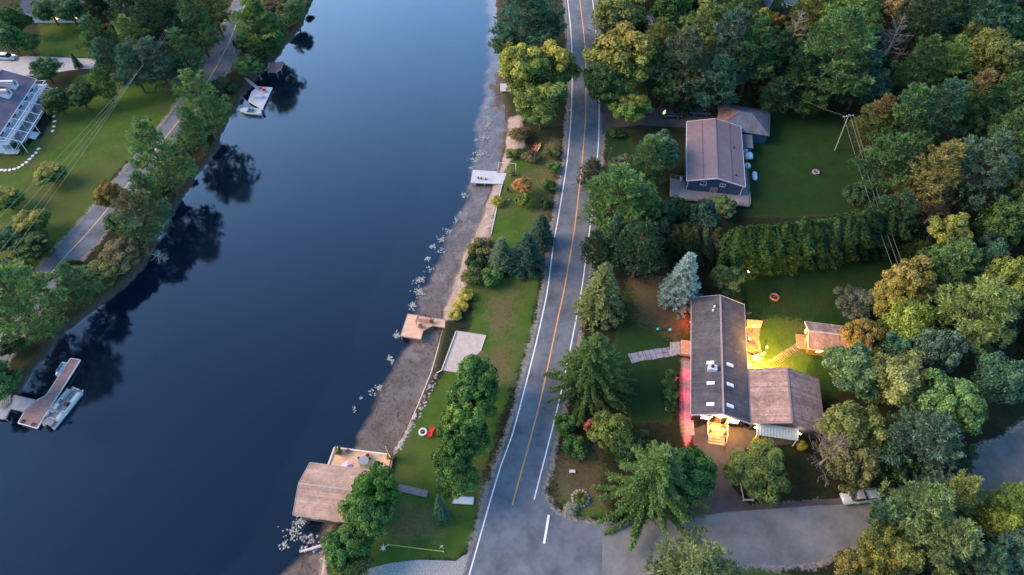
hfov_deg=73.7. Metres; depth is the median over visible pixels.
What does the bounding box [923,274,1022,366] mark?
tree
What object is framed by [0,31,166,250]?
power line
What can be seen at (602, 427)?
broadleaf tree
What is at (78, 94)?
broadleaf tree
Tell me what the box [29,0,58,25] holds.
broadleaf tree
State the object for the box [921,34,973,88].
tree
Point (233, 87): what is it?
shrub
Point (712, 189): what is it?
door
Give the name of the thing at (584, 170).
bare tree
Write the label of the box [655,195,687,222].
broadleaf tree
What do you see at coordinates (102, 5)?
broadleaf tree
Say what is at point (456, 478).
broadleaf tree
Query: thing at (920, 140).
broadleaf tree
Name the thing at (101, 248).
shrub
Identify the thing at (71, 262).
shrub
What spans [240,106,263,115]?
motor boat
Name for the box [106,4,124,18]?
broadleaf tree
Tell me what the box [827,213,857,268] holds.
cedar tree
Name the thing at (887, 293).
broadleaf tree
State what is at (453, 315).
shrub
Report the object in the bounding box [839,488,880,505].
pickup truck
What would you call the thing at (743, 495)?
garden fence
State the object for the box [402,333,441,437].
shore board
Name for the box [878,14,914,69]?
bare tree
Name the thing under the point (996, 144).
broadleaf tree
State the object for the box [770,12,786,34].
broadleaf tree
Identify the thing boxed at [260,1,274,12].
shrub
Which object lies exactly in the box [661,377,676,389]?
shrub
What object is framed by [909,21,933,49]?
broadleaf tree
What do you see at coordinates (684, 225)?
cedar tree
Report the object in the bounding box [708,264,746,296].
broadleaf tree
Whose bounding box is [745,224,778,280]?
cedar tree
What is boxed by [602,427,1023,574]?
side road
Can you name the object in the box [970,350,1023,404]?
broadleaf tree
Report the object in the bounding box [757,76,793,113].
pine tree
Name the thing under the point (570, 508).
shrub
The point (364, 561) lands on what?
broadleaf tree
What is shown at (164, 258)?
fallen tree
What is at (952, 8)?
pine tree
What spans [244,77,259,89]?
gangway
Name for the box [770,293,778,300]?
fire pit
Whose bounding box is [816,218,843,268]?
cedar tree
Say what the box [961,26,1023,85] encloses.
broadleaf tree
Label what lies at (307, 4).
shrub
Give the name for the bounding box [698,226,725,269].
cedar tree
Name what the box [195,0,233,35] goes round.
pine tree
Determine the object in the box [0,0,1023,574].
ground
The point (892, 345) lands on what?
broadleaf tree
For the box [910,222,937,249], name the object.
broadleaf tree
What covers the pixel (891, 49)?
pine tree
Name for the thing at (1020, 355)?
pine tree
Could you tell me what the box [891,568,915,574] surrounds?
broadleaf tree
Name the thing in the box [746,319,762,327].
planter wall
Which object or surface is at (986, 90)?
tree
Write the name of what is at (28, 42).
broadleaf tree
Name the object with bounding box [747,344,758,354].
patio sofa
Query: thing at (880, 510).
pine tree
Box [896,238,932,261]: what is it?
pine tree
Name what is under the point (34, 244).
broadleaf tree
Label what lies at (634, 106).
broadleaf tree
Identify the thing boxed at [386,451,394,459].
planter
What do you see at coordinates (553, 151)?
shrub
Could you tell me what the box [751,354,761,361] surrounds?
patio table
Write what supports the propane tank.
on the ground
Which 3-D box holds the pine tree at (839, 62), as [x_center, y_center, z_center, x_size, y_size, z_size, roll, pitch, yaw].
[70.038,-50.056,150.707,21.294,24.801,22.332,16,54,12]
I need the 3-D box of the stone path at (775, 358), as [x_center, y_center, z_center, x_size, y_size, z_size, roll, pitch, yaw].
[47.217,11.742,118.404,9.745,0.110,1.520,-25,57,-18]
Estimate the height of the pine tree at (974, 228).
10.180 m
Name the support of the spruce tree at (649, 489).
on the ground
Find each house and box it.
[0,69,57,153]
[20,0,124,28]
[670,118,750,206]
[670,295,750,445]
[742,0,772,18]
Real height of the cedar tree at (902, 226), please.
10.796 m
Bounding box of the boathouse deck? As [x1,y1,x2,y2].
[328,447,390,471]
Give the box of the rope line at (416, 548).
[388,544,443,552]
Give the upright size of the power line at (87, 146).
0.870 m
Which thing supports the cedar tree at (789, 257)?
on the ground
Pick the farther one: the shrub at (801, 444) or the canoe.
the canoe
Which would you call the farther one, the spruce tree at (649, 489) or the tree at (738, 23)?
the tree at (738, 23)
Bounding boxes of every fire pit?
[419,428,426,435]
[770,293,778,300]
[812,169,819,174]
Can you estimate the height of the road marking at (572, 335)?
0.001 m
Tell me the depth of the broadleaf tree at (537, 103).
147.81 m
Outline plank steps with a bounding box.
[0,395,10,408]
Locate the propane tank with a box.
[752,171,757,179]
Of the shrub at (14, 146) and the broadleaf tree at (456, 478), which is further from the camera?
the shrub at (14, 146)
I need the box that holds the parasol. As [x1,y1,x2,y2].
[341,461,353,466]
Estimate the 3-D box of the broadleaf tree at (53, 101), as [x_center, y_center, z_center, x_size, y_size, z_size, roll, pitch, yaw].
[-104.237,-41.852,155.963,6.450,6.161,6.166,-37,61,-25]
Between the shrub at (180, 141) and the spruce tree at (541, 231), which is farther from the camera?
the shrub at (180, 141)
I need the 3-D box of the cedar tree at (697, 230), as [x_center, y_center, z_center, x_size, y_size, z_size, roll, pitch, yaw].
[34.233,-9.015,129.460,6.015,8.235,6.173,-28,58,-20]
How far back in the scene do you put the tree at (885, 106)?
141.10 m
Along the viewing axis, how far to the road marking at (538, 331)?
119.03 m
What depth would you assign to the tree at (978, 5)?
162.20 m
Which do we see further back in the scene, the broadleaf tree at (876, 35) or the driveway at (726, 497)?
the broadleaf tree at (876, 35)
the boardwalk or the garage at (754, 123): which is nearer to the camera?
the boardwalk
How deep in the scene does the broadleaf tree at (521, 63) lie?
149.61 m
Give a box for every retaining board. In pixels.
[436,331,455,372]
[491,185,501,233]
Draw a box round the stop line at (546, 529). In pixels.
[543,515,549,543]
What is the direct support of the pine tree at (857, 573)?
on the ground
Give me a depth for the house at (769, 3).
180.97 m
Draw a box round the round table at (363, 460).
[358,456,368,464]
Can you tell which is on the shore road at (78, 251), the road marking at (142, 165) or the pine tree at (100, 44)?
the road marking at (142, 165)
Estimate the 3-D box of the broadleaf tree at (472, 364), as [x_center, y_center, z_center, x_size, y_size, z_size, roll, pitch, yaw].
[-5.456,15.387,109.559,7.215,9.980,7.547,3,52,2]
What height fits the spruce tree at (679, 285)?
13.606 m
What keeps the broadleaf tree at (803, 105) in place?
on the ground
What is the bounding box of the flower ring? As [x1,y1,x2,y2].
[571,489,589,506]
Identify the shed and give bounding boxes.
[795,321,850,355]
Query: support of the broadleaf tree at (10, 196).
on the ground
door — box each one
[709,187,717,192]
[713,417,721,423]
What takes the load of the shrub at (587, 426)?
on the ground
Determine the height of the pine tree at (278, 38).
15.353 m
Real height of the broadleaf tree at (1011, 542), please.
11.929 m
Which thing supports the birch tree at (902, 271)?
on the ground
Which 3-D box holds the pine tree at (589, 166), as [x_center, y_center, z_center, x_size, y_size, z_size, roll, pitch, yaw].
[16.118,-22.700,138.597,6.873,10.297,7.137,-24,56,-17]
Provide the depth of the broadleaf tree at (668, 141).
141.04 m
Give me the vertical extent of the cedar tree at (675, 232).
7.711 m
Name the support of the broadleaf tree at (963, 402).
on the ground
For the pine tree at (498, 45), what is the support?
on the ground
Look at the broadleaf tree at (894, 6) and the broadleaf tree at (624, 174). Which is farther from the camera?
the broadleaf tree at (894, 6)
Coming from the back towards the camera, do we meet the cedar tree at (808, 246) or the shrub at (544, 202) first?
the shrub at (544, 202)
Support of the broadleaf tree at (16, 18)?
on the ground
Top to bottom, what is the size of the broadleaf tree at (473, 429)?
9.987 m
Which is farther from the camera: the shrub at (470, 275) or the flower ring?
the shrub at (470, 275)
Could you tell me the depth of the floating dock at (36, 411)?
113.57 m
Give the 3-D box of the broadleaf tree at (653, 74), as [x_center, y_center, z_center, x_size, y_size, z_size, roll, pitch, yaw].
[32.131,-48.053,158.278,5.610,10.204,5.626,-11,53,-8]
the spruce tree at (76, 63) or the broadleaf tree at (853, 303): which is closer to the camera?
the broadleaf tree at (853, 303)
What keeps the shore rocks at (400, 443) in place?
on the ground
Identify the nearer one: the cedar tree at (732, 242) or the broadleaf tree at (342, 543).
the broadleaf tree at (342, 543)
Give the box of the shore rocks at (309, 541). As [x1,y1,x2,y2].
[299,533,327,552]
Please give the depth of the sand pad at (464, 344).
119.36 m
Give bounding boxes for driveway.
[0,56,95,75]
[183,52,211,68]
[602,104,715,134]
[646,12,655,25]
[680,425,842,519]
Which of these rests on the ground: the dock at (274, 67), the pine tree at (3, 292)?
the pine tree at (3, 292)
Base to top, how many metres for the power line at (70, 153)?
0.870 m
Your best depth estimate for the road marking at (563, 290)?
125.09 m
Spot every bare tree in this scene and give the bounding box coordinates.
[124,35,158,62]
[569,156,607,190]
[583,18,602,47]
[785,9,810,40]
[807,426,850,485]
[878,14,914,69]
[915,190,961,224]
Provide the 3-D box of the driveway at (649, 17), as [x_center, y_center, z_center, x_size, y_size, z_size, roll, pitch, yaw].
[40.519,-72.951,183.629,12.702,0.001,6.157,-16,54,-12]
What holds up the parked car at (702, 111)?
on the driveway at (654, 118)
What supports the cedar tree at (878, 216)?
on the ground
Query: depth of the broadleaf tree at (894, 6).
169.28 m
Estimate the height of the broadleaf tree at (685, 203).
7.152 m
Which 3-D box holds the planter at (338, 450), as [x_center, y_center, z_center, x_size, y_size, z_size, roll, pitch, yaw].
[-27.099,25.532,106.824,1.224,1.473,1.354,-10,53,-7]
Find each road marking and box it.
[15,5,244,318]
[469,0,572,574]
[512,2,585,504]
[534,0,599,499]
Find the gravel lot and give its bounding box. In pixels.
[362,554,468,574]
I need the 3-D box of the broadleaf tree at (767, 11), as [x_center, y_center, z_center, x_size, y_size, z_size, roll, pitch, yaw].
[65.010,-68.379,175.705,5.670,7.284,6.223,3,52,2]
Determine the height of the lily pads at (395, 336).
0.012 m
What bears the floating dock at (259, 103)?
on the lake water
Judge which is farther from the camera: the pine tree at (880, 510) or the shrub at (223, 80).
the shrub at (223, 80)
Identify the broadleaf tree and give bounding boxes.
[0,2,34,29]
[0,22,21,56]
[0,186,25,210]
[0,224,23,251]
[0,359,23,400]
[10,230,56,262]
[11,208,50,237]
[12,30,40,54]
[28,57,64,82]
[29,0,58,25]
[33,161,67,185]
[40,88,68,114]
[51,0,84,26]
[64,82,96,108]
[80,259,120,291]
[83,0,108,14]
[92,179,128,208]
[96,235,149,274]
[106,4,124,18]
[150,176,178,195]
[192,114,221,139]
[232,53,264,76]
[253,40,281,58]
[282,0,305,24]
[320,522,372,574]
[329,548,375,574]
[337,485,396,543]
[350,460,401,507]
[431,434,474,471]
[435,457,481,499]
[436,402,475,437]
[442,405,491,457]
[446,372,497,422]
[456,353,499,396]
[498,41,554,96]
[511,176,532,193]
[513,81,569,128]
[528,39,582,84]
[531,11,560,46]
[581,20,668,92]
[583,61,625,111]
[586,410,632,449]
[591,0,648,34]
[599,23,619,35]
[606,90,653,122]
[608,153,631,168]
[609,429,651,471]
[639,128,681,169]
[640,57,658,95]
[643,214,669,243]
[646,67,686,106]
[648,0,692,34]
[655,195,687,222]
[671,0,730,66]
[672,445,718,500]
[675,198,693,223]
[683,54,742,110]
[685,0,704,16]
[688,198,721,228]
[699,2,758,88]
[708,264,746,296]
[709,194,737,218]
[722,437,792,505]
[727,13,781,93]
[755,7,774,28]
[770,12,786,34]
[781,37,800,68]
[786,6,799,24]
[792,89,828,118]
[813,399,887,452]
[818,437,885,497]
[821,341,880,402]
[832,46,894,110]
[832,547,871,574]
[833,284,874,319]
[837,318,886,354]
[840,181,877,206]
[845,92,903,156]
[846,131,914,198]
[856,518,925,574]
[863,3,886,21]
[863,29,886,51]
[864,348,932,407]
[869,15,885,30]
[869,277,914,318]
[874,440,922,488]
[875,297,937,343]
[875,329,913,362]
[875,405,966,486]
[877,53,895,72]
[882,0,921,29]
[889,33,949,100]
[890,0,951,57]
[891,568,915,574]
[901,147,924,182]
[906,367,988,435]
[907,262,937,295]
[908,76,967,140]
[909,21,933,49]
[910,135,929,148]
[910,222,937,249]
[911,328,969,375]
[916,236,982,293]
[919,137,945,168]
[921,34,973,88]
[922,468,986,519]
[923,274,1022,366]
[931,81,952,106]
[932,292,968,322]
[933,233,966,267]
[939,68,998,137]
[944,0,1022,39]
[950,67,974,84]
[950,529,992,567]
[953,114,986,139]
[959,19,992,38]
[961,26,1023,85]
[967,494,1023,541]
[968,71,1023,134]
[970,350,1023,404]
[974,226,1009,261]
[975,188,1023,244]
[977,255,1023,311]
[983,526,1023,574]
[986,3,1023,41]
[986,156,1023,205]
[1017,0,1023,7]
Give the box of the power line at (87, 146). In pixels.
[6,32,163,259]
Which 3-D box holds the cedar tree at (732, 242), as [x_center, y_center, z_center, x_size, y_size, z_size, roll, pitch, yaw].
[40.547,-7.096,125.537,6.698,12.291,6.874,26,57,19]
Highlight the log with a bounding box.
[301,545,320,551]
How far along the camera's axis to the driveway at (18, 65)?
170.29 m
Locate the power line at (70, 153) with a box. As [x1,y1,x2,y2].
[0,40,162,233]
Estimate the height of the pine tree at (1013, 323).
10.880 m
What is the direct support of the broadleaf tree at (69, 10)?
on the ground
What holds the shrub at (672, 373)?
on the ground
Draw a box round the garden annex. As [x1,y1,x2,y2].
[742,134,752,155]
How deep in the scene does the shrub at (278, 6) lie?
182.60 m
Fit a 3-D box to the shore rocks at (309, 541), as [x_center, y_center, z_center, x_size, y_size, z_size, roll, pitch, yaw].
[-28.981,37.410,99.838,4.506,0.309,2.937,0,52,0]
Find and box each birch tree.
[881,255,938,301]
[926,212,973,256]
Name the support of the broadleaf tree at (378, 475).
on the ground
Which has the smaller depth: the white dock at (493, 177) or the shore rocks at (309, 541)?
the shore rocks at (309, 541)
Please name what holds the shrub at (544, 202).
on the ground
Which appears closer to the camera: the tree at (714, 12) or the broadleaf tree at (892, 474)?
the broadleaf tree at (892, 474)
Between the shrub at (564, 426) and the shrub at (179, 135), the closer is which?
the shrub at (564, 426)
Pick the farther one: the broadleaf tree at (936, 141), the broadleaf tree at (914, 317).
the broadleaf tree at (936, 141)
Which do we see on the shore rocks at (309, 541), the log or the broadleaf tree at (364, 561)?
the log
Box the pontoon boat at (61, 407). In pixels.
[42,387,83,429]
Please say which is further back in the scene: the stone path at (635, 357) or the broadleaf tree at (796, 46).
the broadleaf tree at (796, 46)
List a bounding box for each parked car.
[0,52,16,60]
[661,109,681,118]
[690,107,709,116]
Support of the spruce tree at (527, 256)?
on the ground
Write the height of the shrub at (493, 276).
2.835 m
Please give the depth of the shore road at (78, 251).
140.26 m
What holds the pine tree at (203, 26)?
on the ground
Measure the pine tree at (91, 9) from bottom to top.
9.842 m
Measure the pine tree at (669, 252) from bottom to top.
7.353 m
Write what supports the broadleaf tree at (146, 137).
on the ground
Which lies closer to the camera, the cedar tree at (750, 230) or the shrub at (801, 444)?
the shrub at (801, 444)
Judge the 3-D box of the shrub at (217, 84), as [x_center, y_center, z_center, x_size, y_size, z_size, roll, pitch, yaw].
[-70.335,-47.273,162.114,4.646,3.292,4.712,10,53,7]
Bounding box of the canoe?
[533,142,540,154]
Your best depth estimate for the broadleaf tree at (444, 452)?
100.20 m
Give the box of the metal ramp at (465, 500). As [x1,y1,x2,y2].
[451,496,473,504]
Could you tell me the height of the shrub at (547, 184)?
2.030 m
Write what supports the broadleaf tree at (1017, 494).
on the ground
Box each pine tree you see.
[0,257,70,346]
[0,279,30,317]
[52,261,103,308]
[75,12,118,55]
[82,0,104,21]
[86,5,111,38]
[87,36,120,73]
[87,65,120,101]
[101,0,152,30]
[109,188,175,243]
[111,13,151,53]
[111,43,155,92]
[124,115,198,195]
[127,0,180,51]
[128,170,166,213]
[133,35,184,92]
[152,0,185,32]
[163,27,206,78]
[170,68,236,140]
[171,0,224,57]
[177,105,212,155]
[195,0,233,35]
[229,0,289,47]
[241,1,286,56]
[487,0,567,47]
[487,21,518,53]
[576,156,603,193]
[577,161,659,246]
[579,228,613,269]
[593,181,622,212]
[609,217,669,278]
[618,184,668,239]
[625,136,674,184]
[637,8,650,34]
[644,0,655,10]
[644,525,745,574]
[645,23,714,100]
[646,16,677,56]
[654,235,679,264]
[660,209,676,223]
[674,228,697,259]
[716,0,734,7]
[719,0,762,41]
[746,0,766,10]
[753,11,772,33]
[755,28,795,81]
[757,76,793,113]
[777,47,825,100]
[780,3,882,104]
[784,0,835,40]
[804,0,883,58]
[841,569,872,574]
[860,82,940,167]
[863,188,920,242]
[866,499,911,532]
[868,477,956,555]
[876,29,899,57]
[884,408,919,427]
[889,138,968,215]
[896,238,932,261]
[899,38,932,71]
[906,516,987,574]
[913,0,965,35]
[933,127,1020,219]
[942,35,958,68]
[944,442,979,477]
[945,541,1012,574]
[950,35,972,67]
[951,241,1012,290]
[964,188,989,212]
[969,222,979,243]
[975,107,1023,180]
[975,112,1005,142]
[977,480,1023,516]
[984,316,1019,351]
[1000,87,1021,112]
[1005,313,1023,345]
[1007,343,1023,360]
[1008,235,1023,250]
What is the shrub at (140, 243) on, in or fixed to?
on the ground
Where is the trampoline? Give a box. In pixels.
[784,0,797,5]
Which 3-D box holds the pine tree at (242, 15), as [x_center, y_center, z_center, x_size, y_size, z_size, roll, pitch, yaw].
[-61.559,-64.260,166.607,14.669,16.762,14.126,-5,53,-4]
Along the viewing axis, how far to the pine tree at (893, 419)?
106.38 m
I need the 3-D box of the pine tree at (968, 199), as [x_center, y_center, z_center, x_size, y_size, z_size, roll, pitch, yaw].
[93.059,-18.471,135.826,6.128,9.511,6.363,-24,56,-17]
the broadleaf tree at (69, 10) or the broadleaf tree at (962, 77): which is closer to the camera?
the broadleaf tree at (962, 77)
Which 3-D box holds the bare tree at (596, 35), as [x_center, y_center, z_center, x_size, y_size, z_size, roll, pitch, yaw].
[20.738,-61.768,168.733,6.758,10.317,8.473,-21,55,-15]
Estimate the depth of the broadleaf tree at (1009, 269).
114.34 m
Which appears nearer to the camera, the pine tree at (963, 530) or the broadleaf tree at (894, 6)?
the pine tree at (963, 530)
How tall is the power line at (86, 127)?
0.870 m
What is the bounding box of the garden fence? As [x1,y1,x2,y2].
[740,484,753,500]
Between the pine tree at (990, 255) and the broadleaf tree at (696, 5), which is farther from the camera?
the broadleaf tree at (696, 5)
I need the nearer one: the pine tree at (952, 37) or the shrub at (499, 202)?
the shrub at (499, 202)
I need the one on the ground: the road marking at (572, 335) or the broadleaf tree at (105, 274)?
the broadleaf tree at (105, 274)
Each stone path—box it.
[628,347,677,362]
[761,343,799,367]
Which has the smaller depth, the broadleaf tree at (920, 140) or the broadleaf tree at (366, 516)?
the broadleaf tree at (366, 516)
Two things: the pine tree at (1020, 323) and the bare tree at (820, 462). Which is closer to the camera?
the bare tree at (820, 462)
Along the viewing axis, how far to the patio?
119.72 m
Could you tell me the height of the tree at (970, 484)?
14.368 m
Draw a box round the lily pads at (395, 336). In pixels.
[277,106,497,550]
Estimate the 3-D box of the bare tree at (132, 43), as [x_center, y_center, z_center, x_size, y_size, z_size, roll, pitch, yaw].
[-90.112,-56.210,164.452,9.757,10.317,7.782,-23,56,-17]
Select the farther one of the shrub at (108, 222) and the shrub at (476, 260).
the shrub at (108, 222)
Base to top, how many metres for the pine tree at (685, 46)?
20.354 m
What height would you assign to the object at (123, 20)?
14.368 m
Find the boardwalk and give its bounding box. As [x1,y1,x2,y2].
[398,484,427,497]
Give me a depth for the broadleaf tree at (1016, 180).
126.84 m
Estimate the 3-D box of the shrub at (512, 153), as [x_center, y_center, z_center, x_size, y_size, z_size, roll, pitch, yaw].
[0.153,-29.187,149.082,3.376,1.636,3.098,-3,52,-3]
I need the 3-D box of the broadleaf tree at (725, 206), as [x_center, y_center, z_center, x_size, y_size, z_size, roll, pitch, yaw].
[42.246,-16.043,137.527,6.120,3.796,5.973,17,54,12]
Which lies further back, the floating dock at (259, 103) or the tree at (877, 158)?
the floating dock at (259, 103)
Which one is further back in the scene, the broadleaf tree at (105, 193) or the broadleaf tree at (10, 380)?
the broadleaf tree at (105, 193)
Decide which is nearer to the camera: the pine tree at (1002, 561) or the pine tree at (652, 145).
the pine tree at (1002, 561)
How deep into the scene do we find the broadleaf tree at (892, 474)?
99.28 m
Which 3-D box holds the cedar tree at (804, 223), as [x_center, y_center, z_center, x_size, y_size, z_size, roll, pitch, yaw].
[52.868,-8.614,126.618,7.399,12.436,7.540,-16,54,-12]
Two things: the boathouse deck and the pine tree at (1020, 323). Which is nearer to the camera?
the boathouse deck
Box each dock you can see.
[18,358,80,428]
[248,86,273,114]
[267,62,285,77]
[400,314,444,342]
[471,162,515,185]
[500,84,510,93]
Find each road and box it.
[0,0,247,360]
[465,0,601,574]
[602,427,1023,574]
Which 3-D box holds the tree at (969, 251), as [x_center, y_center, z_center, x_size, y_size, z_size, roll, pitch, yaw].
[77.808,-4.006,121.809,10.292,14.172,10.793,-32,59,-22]
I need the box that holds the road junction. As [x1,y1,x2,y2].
[517,490,601,574]
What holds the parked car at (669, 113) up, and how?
on the driveway at (654, 118)
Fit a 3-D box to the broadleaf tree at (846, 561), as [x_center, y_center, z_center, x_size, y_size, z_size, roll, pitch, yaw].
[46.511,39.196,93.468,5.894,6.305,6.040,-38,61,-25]
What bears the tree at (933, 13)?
on the ground
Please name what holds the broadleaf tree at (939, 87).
on the ground
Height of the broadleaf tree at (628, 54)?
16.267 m
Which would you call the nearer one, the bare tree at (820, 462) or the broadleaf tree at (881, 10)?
the bare tree at (820, 462)
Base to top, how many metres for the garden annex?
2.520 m
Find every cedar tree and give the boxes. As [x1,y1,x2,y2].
[654,223,683,263]
[677,222,693,256]
[683,223,701,252]
[693,225,714,266]
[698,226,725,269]
[708,225,749,270]
[723,224,756,268]
[743,223,763,274]
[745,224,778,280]
[766,225,783,276]
[767,221,798,275]
[775,222,800,274]
[782,216,817,273]
[786,219,824,275]
[801,221,834,269]
[815,214,847,269]
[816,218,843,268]
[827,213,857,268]
[835,212,867,266]
[842,209,883,263]
[857,211,884,252]
[867,208,888,257]
[869,208,900,259]
[880,207,916,260]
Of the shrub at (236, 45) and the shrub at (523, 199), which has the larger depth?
the shrub at (236, 45)
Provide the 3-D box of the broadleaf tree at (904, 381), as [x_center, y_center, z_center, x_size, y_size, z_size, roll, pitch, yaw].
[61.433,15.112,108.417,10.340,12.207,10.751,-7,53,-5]
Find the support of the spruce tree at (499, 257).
on the ground
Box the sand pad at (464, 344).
[443,331,484,371]
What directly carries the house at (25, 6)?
on the ground
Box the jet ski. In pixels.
[55,362,66,376]
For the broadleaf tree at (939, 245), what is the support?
on the ground
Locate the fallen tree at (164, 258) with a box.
[146,250,168,263]
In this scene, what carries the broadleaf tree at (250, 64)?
on the ground
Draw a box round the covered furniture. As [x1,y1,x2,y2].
[744,152,752,159]
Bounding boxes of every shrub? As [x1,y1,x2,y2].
[0,257,18,266]
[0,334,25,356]
[10,140,26,149]
[21,312,35,326]
[64,258,82,270]
[96,246,106,258]
[102,213,121,231]
[135,237,146,257]
[172,139,186,150]
[175,129,194,143]
[207,79,226,93]
[216,75,229,85]
[227,82,239,91]
[232,38,248,50]
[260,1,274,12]
[273,2,283,12]
[276,8,283,16]
[302,1,311,7]
[446,309,461,320]
[452,299,468,311]
[456,288,472,300]
[460,267,481,284]
[464,252,486,268]
[467,237,490,257]
[480,267,503,287]
[490,195,503,206]
[505,148,519,158]
[508,126,531,140]
[513,192,529,206]
[520,150,540,161]
[538,197,551,208]
[541,178,555,189]
[544,146,560,158]
[546,162,560,172]
[552,413,575,436]
[561,433,588,461]
[563,501,578,515]
[574,491,587,505]
[583,418,593,432]
[608,126,624,137]
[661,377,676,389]
[663,387,679,401]
[664,399,678,412]
[665,369,677,377]
[753,435,764,441]
[796,440,808,450]
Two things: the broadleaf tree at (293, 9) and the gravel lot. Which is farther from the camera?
the broadleaf tree at (293, 9)
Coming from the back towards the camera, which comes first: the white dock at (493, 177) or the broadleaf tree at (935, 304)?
the white dock at (493, 177)
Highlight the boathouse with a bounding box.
[292,462,369,523]
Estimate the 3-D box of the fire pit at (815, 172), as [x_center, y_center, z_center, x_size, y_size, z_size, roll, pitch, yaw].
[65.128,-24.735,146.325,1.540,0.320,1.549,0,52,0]
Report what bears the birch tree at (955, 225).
on the ground
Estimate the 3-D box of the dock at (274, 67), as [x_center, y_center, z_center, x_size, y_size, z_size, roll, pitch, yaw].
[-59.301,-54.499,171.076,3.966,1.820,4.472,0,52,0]
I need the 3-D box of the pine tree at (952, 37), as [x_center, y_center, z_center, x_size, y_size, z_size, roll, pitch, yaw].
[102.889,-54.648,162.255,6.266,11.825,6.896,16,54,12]
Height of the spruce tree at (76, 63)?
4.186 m
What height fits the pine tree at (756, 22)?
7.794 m
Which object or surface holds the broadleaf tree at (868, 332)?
on the ground
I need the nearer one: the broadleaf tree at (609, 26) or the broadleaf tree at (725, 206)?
the broadleaf tree at (725, 206)
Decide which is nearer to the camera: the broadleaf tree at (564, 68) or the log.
the log
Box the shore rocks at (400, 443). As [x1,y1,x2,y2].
[394,374,437,453]
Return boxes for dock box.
[254,94,262,98]
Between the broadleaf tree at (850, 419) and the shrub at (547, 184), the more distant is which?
the shrub at (547, 184)
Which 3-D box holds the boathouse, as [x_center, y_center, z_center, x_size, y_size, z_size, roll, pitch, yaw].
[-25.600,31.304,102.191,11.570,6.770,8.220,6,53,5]
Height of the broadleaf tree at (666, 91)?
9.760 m
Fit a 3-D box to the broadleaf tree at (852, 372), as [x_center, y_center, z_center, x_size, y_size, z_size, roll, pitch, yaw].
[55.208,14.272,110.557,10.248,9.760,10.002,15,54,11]
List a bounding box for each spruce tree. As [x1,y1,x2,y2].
[70,53,82,69]
[431,495,452,526]
[485,236,515,276]
[508,231,547,281]
[530,213,555,254]
[543,331,636,427]
[571,262,626,332]
[591,440,709,552]
[596,209,626,264]
[656,252,702,318]
[664,66,701,117]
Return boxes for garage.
[717,103,769,143]
[748,367,823,445]
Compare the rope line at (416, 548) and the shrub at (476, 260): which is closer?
the rope line at (416, 548)
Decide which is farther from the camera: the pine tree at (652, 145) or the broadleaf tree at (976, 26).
the broadleaf tree at (976, 26)
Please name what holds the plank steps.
on the dock ramp at (20, 403)
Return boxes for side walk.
[683,361,694,434]
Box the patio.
[746,327,763,368]
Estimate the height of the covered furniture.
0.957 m
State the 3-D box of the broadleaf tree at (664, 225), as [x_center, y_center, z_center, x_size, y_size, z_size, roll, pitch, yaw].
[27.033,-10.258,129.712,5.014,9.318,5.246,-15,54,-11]
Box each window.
[700,415,710,419]
[725,418,739,424]
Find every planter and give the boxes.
[335,446,342,454]
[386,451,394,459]
[508,168,514,175]
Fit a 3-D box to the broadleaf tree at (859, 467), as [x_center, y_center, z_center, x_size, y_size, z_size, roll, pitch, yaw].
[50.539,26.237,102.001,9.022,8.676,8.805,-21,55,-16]
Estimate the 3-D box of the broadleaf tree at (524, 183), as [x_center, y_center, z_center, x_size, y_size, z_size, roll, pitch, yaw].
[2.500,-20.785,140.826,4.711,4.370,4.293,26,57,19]
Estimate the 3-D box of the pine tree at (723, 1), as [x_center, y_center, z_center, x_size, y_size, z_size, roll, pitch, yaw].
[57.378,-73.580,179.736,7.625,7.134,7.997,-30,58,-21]
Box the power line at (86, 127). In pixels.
[41,40,164,174]
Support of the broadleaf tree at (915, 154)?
on the ground
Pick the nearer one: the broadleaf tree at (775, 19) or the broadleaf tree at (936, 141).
the broadleaf tree at (936, 141)
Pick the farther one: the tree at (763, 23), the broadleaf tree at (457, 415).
the tree at (763, 23)
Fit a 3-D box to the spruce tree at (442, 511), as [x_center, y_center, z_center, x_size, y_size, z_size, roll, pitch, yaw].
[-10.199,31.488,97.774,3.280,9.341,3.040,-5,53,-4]
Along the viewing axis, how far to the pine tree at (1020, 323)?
116.51 m
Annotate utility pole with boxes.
[834,114,853,150]
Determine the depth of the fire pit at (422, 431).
109.42 m
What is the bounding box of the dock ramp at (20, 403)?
[0,395,35,423]
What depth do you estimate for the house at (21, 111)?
153.79 m
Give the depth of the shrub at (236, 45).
172.04 m
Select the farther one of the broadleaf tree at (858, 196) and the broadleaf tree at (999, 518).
the broadleaf tree at (858, 196)
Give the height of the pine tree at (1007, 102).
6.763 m
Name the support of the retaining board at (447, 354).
on the ground
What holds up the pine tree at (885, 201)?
on the ground
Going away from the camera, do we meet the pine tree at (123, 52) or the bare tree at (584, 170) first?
the bare tree at (584, 170)
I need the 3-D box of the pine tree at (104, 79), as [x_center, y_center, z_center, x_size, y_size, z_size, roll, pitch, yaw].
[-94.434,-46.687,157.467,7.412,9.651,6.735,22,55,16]

